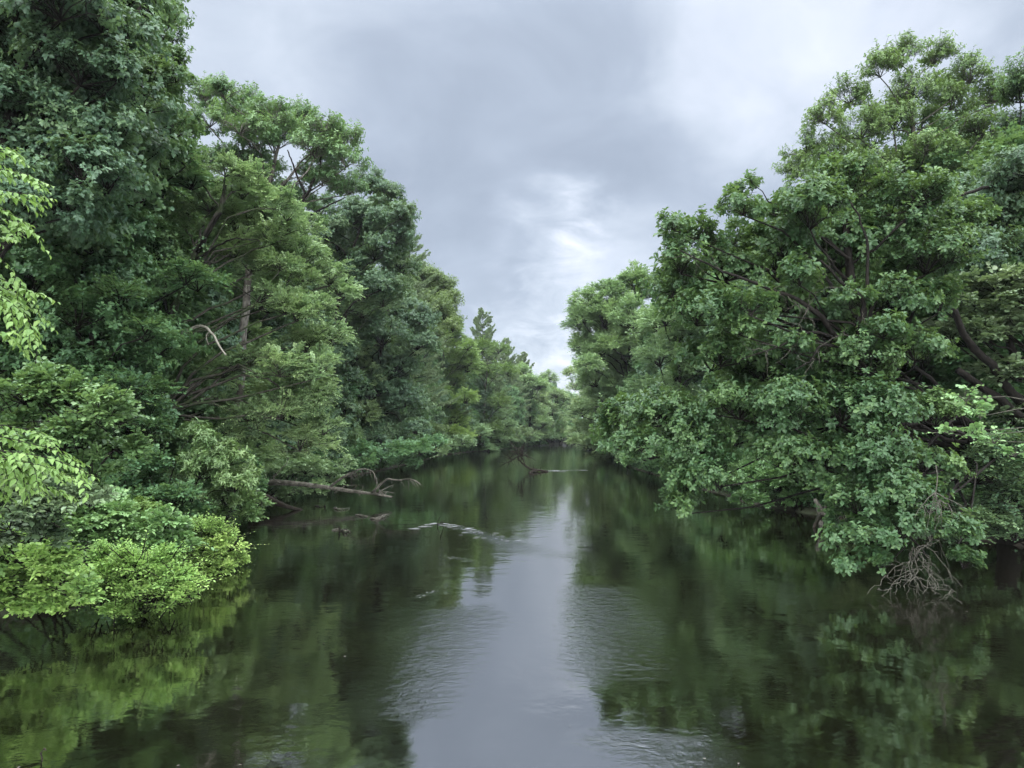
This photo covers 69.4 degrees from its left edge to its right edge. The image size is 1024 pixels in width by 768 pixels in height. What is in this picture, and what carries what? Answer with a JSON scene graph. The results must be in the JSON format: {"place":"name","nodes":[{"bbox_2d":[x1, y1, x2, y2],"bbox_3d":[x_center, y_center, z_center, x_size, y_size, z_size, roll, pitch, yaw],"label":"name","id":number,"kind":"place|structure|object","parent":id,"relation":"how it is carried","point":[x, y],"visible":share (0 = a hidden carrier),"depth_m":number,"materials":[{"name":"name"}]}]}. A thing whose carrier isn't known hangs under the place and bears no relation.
{"place":"outdoors","nodes":[
{"label":"outdoors","id":0,"kind":"place"},
{"bbox_2d":[0,443,1023,767],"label":"river water","id":1,"kind":"structure","parent":0,"point":[582,609],"depth_m":15.47,"materials":[{"name":"green liquid"}]},
{"bbox_2d":[254,490,302,509],"bbox_3d":[-13.594,6.636,42.191,3.127,1.356,1.084,-1,-4,9],"label":"sunken log","id":2,"kind":"object","parent":1,"relation":"in","point":[278,503],"visible":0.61,"depth_m":41.78,"materials":[{"name":"brown wood"}]},
{"bbox_2d":[502,437,548,472],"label":"river snag","id":3,"kind":"object","parent":1,"relation":"in","point":[522,463],"visible":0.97,"depth_m":81.48,"materials":[{"name":"brown wood"}]},
{"bbox_2d":[868,527,962,603],"bbox_3d":[10.995,5.027,20.289,2.753,2.044,2.026,-1,-4,9],"label":"dead branch","id":4,"kind":"object","parent":1,"relation":"in","point":[917,569],"visible":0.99,"depth_m":20.44,"materials":[{"name":"wood"}]},
{"bbox_2d":[0,438,1023,616],"bbox_3d":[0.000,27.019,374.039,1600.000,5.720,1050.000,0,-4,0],"label":"ground","id":5,"kind":"structure","parent":0,"point":[809,509],"depth_m":45.04,"materials":[{"name":"soil"}]},
{"bbox_2d":[0,146,99,519],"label":"young elm","id":6,"kind":"object","parent":5,"relation":"on","point":[11,469],"visible":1,"depth_m":5.78,"materials":[{"name":"green plant"}]},
{"bbox_2d":[0,523,109,619],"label":"green shrub","id":7,"kind":"object","parent":5,"relation":"on","point":[41,571],"visible":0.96,"depth_m":15.60,"materials":[{"name":"green plant"}]},
{"bbox_2d":[0,470,122,548],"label":"vine draped shrub","id":8,"kind":"object","parent":5,"relation":"on","point":[38,519],"visible":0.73,"depth_m":14.01,"materials":[{"name":"green plant"}]},
{"bbox_2d":[0,70,133,483],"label":"tree","id":9,"kind":"object","parent":5,"relation":"on","point":[7,367],"visible":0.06,"depth_m":24.99,"materials":[{"name":"green plant"}]},
{"bbox_2d":[0,349,157,485],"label":"vine draped shrub","id":10,"kind":"object","parent":5,"relation":"on","point":[46,385],"visible":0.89,"depth_m":14.76,"materials":[{"name":"green plant"}]},
{"bbox_2d":[0,254,187,533],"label":"maple tree","id":11,"kind":"object","parent":5,"relation":"on","point":[156,328],"visible":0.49,"depth_m":24.71,"materials":[{"name":"green plant"}]},
{"bbox_2d":[0,0,194,258],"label":"oak tree","id":12,"kind":"object","parent":5,"relation":"on","point":[77,124],"visible":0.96,"depth_m":20.32,"materials":[{"name":"green plant"}]},
{"bbox_2d":[0,188,210,518],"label":"tree","id":13,"kind":"object","parent":5,"relation":"on","point":[130,270],"visible":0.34,"depth_m":25.46,"materials":[{"name":"green plant"}]},
{"bbox_2d":[3,485,217,595],"bbox_3d":[-10.530,4.249,18.949,5.568,3.266,2.853,1,-4,-17],"label":"grape leaf shrub","id":14,"kind":"object","parent":5,"relation":"on","point":[117,519],"visible":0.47,"depth_m":19.01,"materials":[{"name":"green plant"}]},
{"bbox_2d":[11,530,220,624],"bbox_3d":[-10.251,4.710,17.721,6.934,2.534,2.804,0,-4,0],"label":"lime shrub","id":15,"kind":"object","parent":5,"relation":"on","point":[156,580],"visible":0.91,"depth_m":17.22,"materials":[{"name":"green plant"}]},
{"bbox_2d":[131,495,162,513],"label":"seedling","id":16,"kind":"object","parent":5,"relation":"on","point":[144,503],"visible":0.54,"depth_m":21.74,"materials":[{"name":"green plant"}]},
{"bbox_2d":[97,0,206,510],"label":"tall tree","id":17,"kind":"object","parent":5,"relation":"on","point":[172,72],"visible":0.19,"depth_m":27.64,"materials":[{"name":"green plant"}]},
{"bbox_2d":[93,443,217,518],"bbox_3d":[-11.761,3.825,24.046,4.671,4.073,3.464,0,-4,0],"label":"dark thicket","id":18,"kind":"object","parent":5,"relation":"on","point":[150,479],"visible":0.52,"depth_m":23.57,"materials":[{"name":"green plant"}]},
{"bbox_2d":[88,120,235,309],"bbox_3d":[-15.699,-2.868,31.167,13.167,17.147,8.293,-1,-4,19],"label":"maple tree","id":19,"kind":"object","parent":5,"relation":"on","point":[194,272],"visible":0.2,"depth_m":29.39,"materials":[{"name":"green plant"}]},
{"bbox_2d":[102,183,253,488],"bbox_3d":[-15.329,-1.289,31.501,7.289,14.763,6.202,-1,-4,13],"label":"tree","id":20,"kind":"object","parent":5,"relation":"on","point":[171,438],"visible":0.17,"depth_m":31.03,"materials":[{"name":"green plant"}]},
{"bbox_2d":[162,466,214,504],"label":"bank bush","id":21,"kind":"object","parent":5,"relation":"on","point":[174,476],"visible":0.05,"depth_m":29.45,"materials":[{"name":"green plant"}]},
{"bbox_2d":[162,255,226,441],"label":"tree","id":22,"kind":"object","parent":5,"relation":"on","point":[212,353],"depth_m":35.76,"materials":[{"name":"green plant"}]},
{"bbox_2d":[142,505,269,576],"bbox_3d":[-9.978,5.089,23.694,4.339,2.475,3.028,0,-4,0],"label":"lime shrub","id":23,"kind":"object","parent":5,"relation":"on","point":[219,535],"visible":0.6,"depth_m":23.13,"materials":[{"name":"green plant"}]},
{"bbox_2d":[168,417,263,517],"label":"lance leaved sapling","id":24,"kind":"object","parent":5,"relation":"on","point":[232,480],"visible":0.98,"depth_m":24.55,"materials":[{"name":"green plant"}]},
{"bbox_2d":[178,240,264,479],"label":"tree","id":25,"kind":"object","parent":5,"relation":"on","point":[218,298],"visible":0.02,"depth_m":43.52,"materials":[{"name":"green plant"}]},
{"bbox_2d":[198,460,259,504],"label":"bank bush","id":26,"kind":"object","parent":5,"relation":"on","point":[209,483],"visible":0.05,"depth_m":32.56,"materials":[{"name":"green plant"}]},
{"bbox_2d":[206,465,274,525],"bbox_3d":[-10.160,4.697,26.873,3.603,3.515,2.018,-2,-4,24],"label":"bank shrub","id":27,"kind":"object","parent":5,"relation":"on","point":[248,510],"visible":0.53,"depth_m":26.33,"materials":[{"name":"green plant"}]},
{"bbox_2d":[190,200,302,463],"bbox_3d":[-19.123,-2.719,48.162,11.526,19.860,11.605,3,-5,-37],"label":"tree","id":28,"kind":"object","parent":5,"relation":"on","point":[267,439],"visible":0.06,"depth_m":48.50,"materials":[{"name":"green plant"}]},
{"bbox_2d":[243,453,268,490],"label":"bank bush","id":29,"kind":"object","parent":5,"relation":"on","point":[262,485],"visible":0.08,"depth_m":43.55,"materials":[{"name":"green plant"}]},
{"bbox_2d":[146,147,368,461],"bbox_3d":[-11.526,-1.990,33.432,9.645,16.166,11.191,0,-4,0],"label":"feathery tree","id":30,"kind":"object","parent":5,"relation":"on","point":[277,225],"visible":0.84,"depth_m":31.13,"materials":[{"name":"green plant"}]},
{"bbox_2d":[241,437,280,479],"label":"bank bush","id":31,"kind":"object","parent":5,"relation":"on","point":[268,466],"visible":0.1,"depth_m":46.52,"materials":[{"name":"green plant"}]},
{"bbox_2d":[222,243,319,476],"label":"tree","id":32,"kind":"object","parent":5,"relation":"on","point":[276,323],"visible":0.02,"depth_m":52.52,"materials":[{"name":"green plant"}]},
{"bbox_2d":[185,70,373,449],"bbox_3d":[-14.532,-6.396,45.127,10.913,26.973,12.191,1,-4,-21],"label":"oak tree","id":33,"kind":"object","parent":5,"relation":"on","point":[263,123],"visible":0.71,"depth_m":43.61,"materials":[{"name":"green plant"}]},
{"bbox_2d":[255,286,327,439],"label":"tree","id":34,"kind":"object","parent":5,"relation":"on","point":[293,418],"depth_m":57.75,"materials":[{"name":"green plant"}]},
{"bbox_2d":[277,437,322,480],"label":"bank bush","id":35,"kind":"object","parent":5,"relation":"on","point":[297,454],"visible":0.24,"depth_m":53.83,"materials":[{"name":"green plant"}]},
{"bbox_2d":[265,451,357,498],"bbox_3d":[-13.960,6.021,49.204,7.581,3.358,5.510,0,-4,0],"label":"bank shrub","id":36,"kind":"object","parent":5,"relation":"on","point":[308,464],"visible":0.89,"depth_m":48.41,"materials":[{"name":"green plant"}]},
{"bbox_2d":[273,275,349,459],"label":"tree","id":37,"kind":"object","parent":5,"relation":"on","point":[332,415],"visible":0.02,"depth_m":64.41,"materials":[{"name":"green plant"}]},
{"bbox_2d":[322,298,367,465],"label":"tree","id":38,"kind":"object","parent":5,"relation":"on","point":[348,374],"visible":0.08,"depth_m":72.33,"materials":[{"name":"green plant"}]},
{"bbox_2d":[267,458,423,497],"bbox_3d":[-10.528,5.731,45.297,10.724,2.449,1.462,-1,-4,10],"label":"fallen log","id":39,"kind":"object","parent":5,"relation":"on","point":[271,482],"visible":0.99,"depth_m":45.42,"materials":[{"name":"brown wood"}]},
{"bbox_2d":[330,295,372,434],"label":"tree","id":40,"kind":"object","parent":5,"relation":"on","point":[353,389],"visible":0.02,"depth_m":74.50,"materials":[{"name":"green plant"}]},
{"bbox_2d":[337,436,366,471],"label":"bank bush","id":41,"kind":"object","parent":5,"relation":"on","point":[353,446],"visible":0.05,"depth_m":70.28,"materials":[{"name":"green plant"}]},
{"bbox_2d":[304,238,407,472],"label":"feathery tree","id":42,"kind":"object","parent":5,"relation":"on","point":[355,313],"visible":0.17,"depth_m":73.34,"materials":[{"name":"green plant"}]},
{"bbox_2d":[329,294,388,431],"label":"tree","id":43,"kind":"object","parent":5,"relation":"on","point":[371,404],"visible":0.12,"depth_m":82.68,"materials":[{"name":"green plant"}]},
{"bbox_2d":[306,164,425,479],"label":"oak tree","id":44,"kind":"object","parent":5,"relation":"on","point":[376,216],"visible":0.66,"depth_m":66.57,"materials":[{"name":"green plant"}]},
{"bbox_2d":[328,431,452,481],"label":"bank shrub","id":45,"kind":"object","parent":5,"relation":"on","point":[396,448],"visible":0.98,"depth_m":65.17,"materials":[{"name":"green plant"}]},
{"bbox_2d":[347,288,444,464],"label":"dark tree","id":46,"kind":"object","parent":5,"relation":"on","point":[399,368],"visible":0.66,"depth_m":83.97,"materials":[{"name":"green plant"}]},
{"bbox_2d":[386,215,460,457],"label":"pine tree","id":47,"kind":"object","parent":5,"relation":"on","point":[429,370],"visible":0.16,"depth_m":106.29,"materials":[{"name":"green plant"}]},
{"bbox_2d":[414,355,442,422],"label":"tree","id":48,"kind":"object","parent":5,"relation":"on","point":[437,410],"visible":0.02,"depth_m":114.79,"materials":[{"name":"green plant"}]},
{"bbox_2d":[414,348,447,422],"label":"tree","id":49,"kind":"object","parent":5,"relation":"on","point":[443,399],"visible":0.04,"depth_m":122.64,"materials":[{"name":"green plant"}]},
{"bbox_2d":[396,254,467,455],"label":"oak tree","id":50,"kind":"object","parent":5,"relation":"on","point":[446,305],"visible":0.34,"depth_m":119.08,"materials":[{"name":"green plant"}]},
{"bbox_2d":[395,432,476,464],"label":"bank shrub","id":51,"kind":"object","parent":5,"relation":"on","point":[467,441],"visible":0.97,"depth_m":93.66,"materials":[{"name":"green plant"}]},
{"bbox_2d":[425,353,452,453],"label":"tree","id":52,"kind":"object","parent":5,"relation":"on","point":[442,416],"depth_m":128.12,"materials":[{"name":"green plant"}]},
{"bbox_2d":[433,353,467,447],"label":"tree","id":53,"kind":"object","parent":5,"relation":"on","point":[457,390],"visible":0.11,"depth_m":151.12,"materials":[{"name":"green plant"}]},
{"bbox_2d":[435,325,472,417],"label":"pine tree","id":54,"kind":"object","parent":5,"relation":"on","point":[467,411],"visible":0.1,"depth_m":150.35,"materials":[{"name":"green plant"}]},
{"bbox_2d":[430,322,485,450],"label":"maple tree","id":55,"kind":"object","parent":5,"relation":"on","point":[465,356],"visible":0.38,"depth_m":147.12,"materials":[{"name":"green plant"}]},
{"bbox_2d":[450,365,478,430],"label":"tree","id":56,"kind":"object","parent":5,"relation":"on","point":[473,421],"visible":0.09,"depth_m":157.63,"materials":[{"name":"green plant"}]},
{"bbox_2d":[466,372,480,420],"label":"tree","id":57,"kind":"object","parent":5,"relation":"on","point":[473,387],"visible":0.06,"depth_m":167.66,"materials":[{"name":"green plant"}]},
{"bbox_2d":[469,422,489,450],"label":"bank bush","id":58,"kind":"object","parent":5,"relation":"on","point":[484,440],"visible":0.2,"depth_m":159.81,"materials":[{"name":"green plant"}]},
{"bbox_2d":[471,376,496,427],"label":"tree","id":59,"kind":"object","parent":5,"relation":"on","point":[482,393],"visible":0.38,"depth_m":172.12,"materials":[{"name":"green plant"}]},
{"bbox_2d":[467,307,513,410],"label":"pine tree","id":60,"kind":"object","parent":5,"relation":"on","point":[488,332],"visible":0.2,"depth_m":190.14,"materials":[{"name":"green plant"}]},
{"bbox_2d":[468,392,518,451],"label":"round tree","id":61,"kind":"object","parent":5,"relation":"on","point":[501,437],"visible":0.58,"depth_m":168.02,"materials":[{"name":"green plant"}]},
{"bbox_2d":[468,335,520,445],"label":"round tree","id":62,"kind":"object","parent":5,"relation":"on","point":[507,368],"visible":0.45,"depth_m":167.64,"materials":[{"name":"green plant"}]},
{"bbox_2d":[491,376,513,442],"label":"tree","id":63,"kind":"object","parent":5,"relation":"on","point":[503,383],"visible":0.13,"depth_m":191.15,"materials":[{"name":"green plant"}]},
{"bbox_2d":[3,440,1023,608],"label":"undergrowth","id":64,"kind":"object","parent":5,"relation":"on","point":[655,470],"visible":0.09,"depth_m":75.33,"materials":[{"name":"green plant"}]},
{"bbox_2d":[496,337,531,419],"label":"pine tree","id":65,"kind":"object","parent":5,"relation":"on","point":[512,359],"visible":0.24,"depth_m":211.75,"materials":[{"name":"green plant"}]},
{"bbox_2d":[507,427,524,447],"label":"bank bush","id":66,"kind":"object","parent":5,"relation":"on","point":[518,434],"visible":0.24,"depth_m":191.00,"materials":[{"name":"green plant"}]},
{"bbox_2d":[507,384,527,443],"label":"tree","id":67,"kind":"object","parent":5,"relation":"on","point":[519,415],"visible":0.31,"depth_m":206.36,"materials":[{"name":"green plant"}]},
{"bbox_2d":[515,421,539,444],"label":"bank bush","id":68,"kind":"object","parent":5,"relation":"on","point":[529,433],"visible":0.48,"depth_m":205.99,"materials":[{"name":"green plant"}]},
{"bbox_2d":[515,351,544,422],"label":"pine tree","id":69,"kind":"object","parent":5,"relation":"on","point":[523,357],"visible":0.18,"depth_m":235.12,"materials":[{"name":"green plant"}]},
{"bbox_2d":[521,389,540,428],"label":"tree","id":70,"kind":"object","parent":5,"relation":"on","point":[533,403],"visible":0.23,"depth_m":225.90,"materials":[{"name":"green plant"}]},
{"bbox_2d":[515,361,553,441],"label":"tree","id":71,"kind":"object","parent":5,"relation":"on","point":[531,381],"visible":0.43,"depth_m":221.93,"materials":[{"name":"green plant"}]},
{"bbox_2d":[537,369,571,441],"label":"tree","id":72,"kind":"object","parent":5,"relation":"on","point":[557,394],"visible":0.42,"depth_m":250.89,"materials":[{"name":"green plant"}]},
{"bbox_2d":[548,419,566,442],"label":"bank bush","id":73,"kind":"object","parent":5,"relation":"on","point":[558,427],"visible":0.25,"depth_m":249.31,"materials":[{"name":"green plant"}]},
{"bbox_2d":[561,359,596,445],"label":"tree","id":74,"kind":"object","parent":5,"relation":"on","point":[567,371],"visible":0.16,"depth_m":167.81,"materials":[{"name":"green plant"}]},
{"bbox_2d":[563,396,611,457],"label":"willow","id":75,"kind":"object","parent":5,"relation":"on","point":[582,426],"visible":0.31,"depth_m":122.15,"materials":[{"name":"green plant"}]},
{"bbox_2d":[558,259,666,465],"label":"feathery tree","id":76,"kind":"object","parent":5,"relation":"on","point":[608,343],"visible":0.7,"depth_m":92.97,"materials":[{"name":"green plant"}]},
{"bbox_2d":[611,336,642,456],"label":"tree","id":77,"kind":"object","parent":5,"relation":"on","point":[628,371],"depth_m":96.43,"materials":[{"name":"green plant"}]},
{"bbox_2d":[614,332,659,453],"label":"tree","id":78,"kind":"object","parent":5,"relation":"on","point":[639,366],"visible":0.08,"depth_m":89.69,"materials":[{"name":"green plant"}]},
{"bbox_2d":[633,338,673,466],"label":"tree","id":79,"kind":"object","parent":5,"relation":"on","point":[642,372],"visible":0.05,"depth_m":83.94,"materials":[{"name":"green plant"}]},
{"bbox_2d":[620,271,712,462],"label":"dark tree","id":80,"kind":"object","parent":5,"relation":"on","point":[648,321],"visible":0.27,"depth_m":64.37,"materials":[{"name":"green plant"}]},
{"bbox_2d":[617,450,719,470],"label":"bank shrub","id":81,"kind":"object","parent":5,"relation":"on","point":[654,462],"visible":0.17,"depth_m":62.02,"materials":[{"name":"green plant"}]},
{"bbox_2d":[657,295,712,394],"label":"tree","id":82,"kind":"object","parent":5,"relation":"on","point":[673,370],"visible":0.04,"depth_m":70.89,"materials":[{"name":"green plant"}]},
{"bbox_2d":[681,317,723,398],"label":"tree","id":83,"kind":"object","parent":5,"relation":"on","point":[699,368],"visible":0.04,"depth_m":63.15,"materials":[{"name":"green plant"}]},
{"bbox_2d":[704,312,767,463],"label":"tree","id":84,"kind":"object","parent":5,"relation":"on","point":[740,447],"depth_m":53.67,"materials":[{"name":"green plant"}]},
{"bbox_2d":[731,222,770,292],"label":"tree","id":85,"kind":"object","parent":5,"relation":"on","point":[745,287],"depth_m":66.13,"materials":[{"name":"green plant"}]},
{"bbox_2d":[705,457,838,511],"bbox_3d":[15.605,5.796,42.170,10.920,3.326,5.118,0,-4,0],"label":"bank shrub","id":86,"kind":"object","parent":5,"relation":"on","point":[753,472],"visible":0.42,"depth_m":41.40,"materials":[{"name":"green plant"}]},
{"bbox_2d":[738,279,828,449],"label":"tree","id":87,"kind":"object","parent":5,"relation":"on","point":[771,328],"visible":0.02,"depth_m":47.67,"materials":[{"name":"green plant"}]},
{"bbox_2d":[588,141,1023,576],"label":"swamp oak","id":88,"kind":"object","parent":5,"relation":"on","point":[800,241],"visible":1,"depth_m":23.51,"materials":[{"name":"green plant"}]},
{"bbox_2d":[915,465,973,531],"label":"dead twig","id":89,"kind":"object","parent":88,"relation":"hanging from","point":[939,501],"visible":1,"depth_m":20.34,"materials":[{"name":"wood"}]},
{"bbox_2d":[776,461,850,504],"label":"bank bush","id":90,"kind":"object","parent":5,"relation":"on","point":[793,478],"visible":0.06,"depth_m":40.08,"materials":[{"name":"green plant"}]},
{"bbox_2d":[812,499,843,527],"bbox_3d":[15.508,6.314,35.653,1.589,1.572,4.647,-3,-4,35],"label":"broken stump","id":91,"kind":"object","parent":5,"relation":"on","point":[819,517],"visible":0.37,"depth_m":35.47,"materials":[{"name":"grey wood"}]},
{"bbox_2d":[773,268,925,479],"bbox_3d":[19.481,-0.958,42.596,9.153,15.323,8.161,-3,-5,41],"label":"tree","id":92,"kind":"object","parent":5,"relation":"on","point":[824,293],"visible":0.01,"depth_m":42.86,"materials":[{"name":"green plant"}]},
{"bbox_2d":[769,27,1021,471],"bbox_3d":[22.602,-7.366,43.245,14.253,27.257,9.313,0,-4,0],"label":"oak tree","id":93,"kind":"object","parent":5,"relation":"on","point":[880,120],"visible":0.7,"depth_m":42.62,"materials":[{"name":"green plant"}]},
{"bbox_2d":[811,253,983,493],"bbox_3d":[20.228,-1.902,37.887,10.454,16.984,11.161,-2,-4,30],"label":"tree","id":94,"kind":"object","parent":5,"relation":"on","point":[939,374],"visible":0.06,"depth_m":36.08,"materials":[{"name":"green plant"}]},
{"bbox_2d":[828,142,1023,352],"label":"oak tree","id":95,"kind":"object","parent":5,"relation":"on","point":[1001,242],"visible":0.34,"depth_m":30.06,"materials":[{"name":"green plant"}]},
{"bbox_2d":[881,125,1022,447],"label":"tree","id":96,"kind":"object","parent":5,"relation":"on","point":[951,157],"visible":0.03,"depth_m":42.19,"materials":[{"name":"green plant"}]},
{"bbox_2d":[919,97,996,170],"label":"tree","id":97,"kind":"object","parent":5,"relation":"on","point":[948,118],"depth_m":49.13,"materials":[{"name":"green plant"}]},
{"bbox_2d":[907,261,1023,434],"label":"leaf tree","id":98,"kind":"object","parent":5,"relation":"on","point":[974,328],"visible":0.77,"depth_m":27.15,"materials":[{"name":"green plant"}]},
{"bbox_2d":[915,421,1023,546],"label":"dark bank shrub","id":99,"kind":"object","parent":5,"relation":"on","point":[1003,522],"visible":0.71,"depth_m":25.15,"materials":[{"name":"green plant"}]},
{"bbox_2d":[922,384,1023,461],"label":"wild vine","id":100,"kind":"object","parent":5,"relation":"on","point":[983,407],"visible":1,"depth_m":18.59,"materials":[{"name":"green plant"}]},
{"bbox_2d":[924,194,1023,473],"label":"tree","id":101,"kind":"object","parent":5,"relation":"on","point":[1003,352],"visible":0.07,"depth_m":31.94,"materials":[{"name":"green plant"}]},
{"bbox_2d":[931,114,1023,460],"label":"tree","id":102,"kind":"object","parent":5,"relation":"on","point":[1015,136],"visible":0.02,"depth_m":37.25,"materials":[{"name":"green plant"}]},
{"bbox_2d":[948,46,1023,190],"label":"oak tree","id":103,"kind":"object","parent":5,"relation":"on","point":[1014,82],"visible":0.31,"depth_m":39.23,"materials":[{"name":"green plant"}]},
{"bbox_2d":[954,461,1023,519],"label":"bank bush","id":104,"kind":"object","parent":5,"relation":"on","point":[969,493],"visible":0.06,"depth_m":30.54,"materials":[{"name":"green plant"}]},
{"bbox_2d":[130,0,1023,417],"label":"sky","id":105,"kind":"structure","parent":0,"point":[539,145],"materials":[{"name":"grey"}]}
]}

